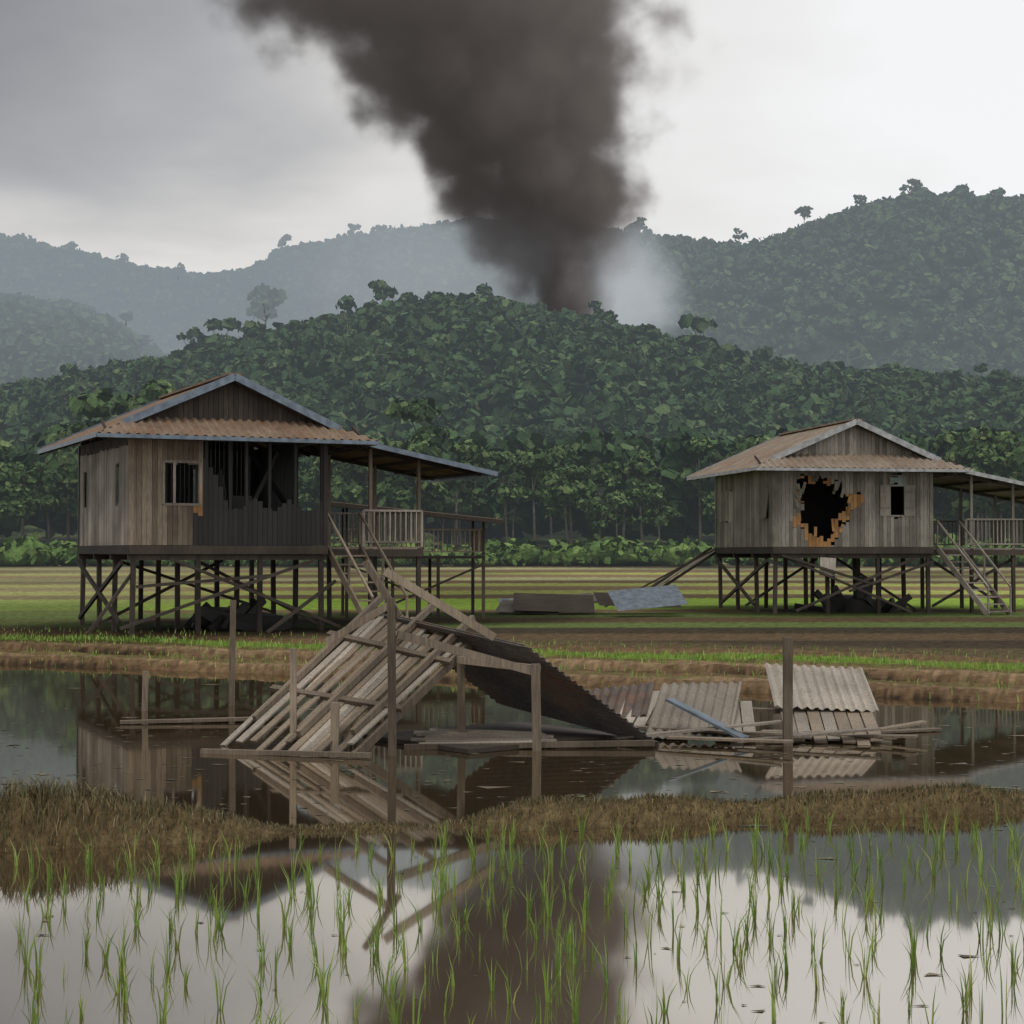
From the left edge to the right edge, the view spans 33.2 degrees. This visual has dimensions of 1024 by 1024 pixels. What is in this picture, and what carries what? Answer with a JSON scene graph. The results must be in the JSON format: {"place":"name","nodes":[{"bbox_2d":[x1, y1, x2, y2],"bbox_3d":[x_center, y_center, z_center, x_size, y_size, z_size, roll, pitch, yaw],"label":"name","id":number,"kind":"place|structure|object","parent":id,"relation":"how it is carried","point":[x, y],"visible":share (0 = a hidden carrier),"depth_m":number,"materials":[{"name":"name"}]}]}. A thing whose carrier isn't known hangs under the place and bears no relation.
{"place":"outdoors","nodes":[
{"label":"outdoors","id":0,"kind":"place"},
{"bbox_2d":[0,664,1023,1023],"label":"paddy water","id":1,"kind":"structure","parent":0,"point":[60,742],"depth_m":11.49,"materials":[{"name":"grey liquid"}]},
{"bbox_2d":[0,684,1023,1022],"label":"floating debris","id":2,"kind":"object","parent":1,"relation":"on","point":[498,796],"visible":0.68,"depth_m":16.94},
{"bbox_2d":[8,796,1023,1023],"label":"rice seedlings","id":3,"kind":"object","parent":1,"relation":"on","point":[557,972],"visible":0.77,"depth_m":10.02,"materials":[{"name":"green plant"}]},
{"bbox_2d":[0,178,1023,385],"bbox_3d":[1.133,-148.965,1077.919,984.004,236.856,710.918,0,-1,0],"label":"distant hills","id":4,"kind":"structure","parent":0,"point":[286,283],"depth_m":1182.92,"materials":[{"name":"green plant"}]},
{"bbox_2d":[0,216,1023,850],"bbox_3d":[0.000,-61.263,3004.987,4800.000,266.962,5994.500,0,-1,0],"label":"ground","id":5,"kind":"structure","parent":0,"point":[40,600],"depth_m":41.12,"materials":[{"name":"green plant"}]},
{"bbox_2d":[37,373,497,635],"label":"stilt house","id":6,"kind":"structure","parent":5,"relation":"on","point":[213,432],"depth_m":41.22,"materials":[{"name":"brown wood"}]},
{"bbox_2d":[331,502,502,618],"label":"veranda","id":7,"kind":"object","parent":5,"relation":"on","point":[478,540],"visible":0.69,"depth_m":49.04,"materials":[{"name":"brown wood"}]},
{"bbox_2d":[1,186,1010,548],"bbox_3d":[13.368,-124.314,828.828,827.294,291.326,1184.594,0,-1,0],"label":"tree trunks","id":8,"kind":"object","parent":5,"relation":"on","point":[457,530],"visible":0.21,"depth_m":254.48,"materials":[{"name":"brown plant"}]},
{"bbox_2d":[0,380,1023,528],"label":"trees","id":9,"kind":"object","parent":5,"relation":"on","point":[999,453],"visible":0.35,"depth_m":242.31,"materials":[{"name":"green plant"}]},
{"bbox_2d":[0,425,1023,543],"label":"tree crowns","id":10,"kind":"object","parent":5,"relation":"on","point":[593,447],"visible":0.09,"depth_m":265.91,"materials":[{"name":"green plant"}]},
{"bbox_2d":[0,532,1023,566],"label":"bushes","id":11,"kind":"object","parent":5,"relation":"on","point":[33,551],"visible":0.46,"depth_m":223.59,"materials":[{"name":"green plant"}]},
{"bbox_2d":[0,625,1023,701],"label":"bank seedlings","id":12,"kind":"object","parent":5,"relation":"on","point":[685,654],"visible":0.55,"depth_m":32.80,"materials":[{"name":"green plant"}]},
{"bbox_2d":[0,279,1023,544],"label":"forested hill","id":13,"kind":"structure","parent":5,"relation":"on","point":[346,371],"depth_m":494.54,"materials":[{"name":"green plant"}]},
{"bbox_2d":[377,593,659,745],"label":"roof","id":14,"kind":"structure","parent":5,"relation":"on","point":[564,698],"depth_m":20.36,"materials":[{"name":"brown metal"}]},
{"bbox_2d":[604,419,1023,614],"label":"stilt house","id":15,"kind":"structure","parent":5,"relation":"on","point":[830,494],"depth_m":53.42,"materials":[{"name":"grey wood"}]},
{"bbox_2d":[0,769,1023,850],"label":"bund grass","id":16,"kind":"structure","parent":0,"point":[56,791],"depth_m":13.57,"materials":[{"name":"brown plant"}]},
{"bbox_2d":[0,0,1023,273],"label":"sky","id":17,"kind":"structure","parent":0,"point":[200,135],"materials":[{"name":"grey"}]},
{"bbox_2d":[362,592,680,753],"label":"collapsed shack floor","id":18,"kind":"structure","parent":0,"point":[552,602],"depth_m":21.03,"materials":[{"name":"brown wood"}]},
{"bbox_2d":[120,559,942,757],"bbox_3d":[-0.635,1.771,20.619,10.734,2.420,5.301,-1,-1,21],"label":"collapsed wooden frame","id":19,"kind":"object","parent":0,"point":[307,728],"visible":0.79,"depth_m":19.51,"materials":[{"name":"wood"}]},
{"bbox_2d":[220,616,880,750],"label":"collapsed shack planks","id":20,"kind":"object","parent":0,"point":[825,690],"visible":0.81,"depth_m":20.71,"materials":[{"name":"grey wood"}]},
{"bbox_2d":[499,585,748,737],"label":"sheet","id":21,"kind":"object","parent":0,"point":[646,597],"visible":0.72,"depth_m":50.40,"materials":[{"name":"metal"}]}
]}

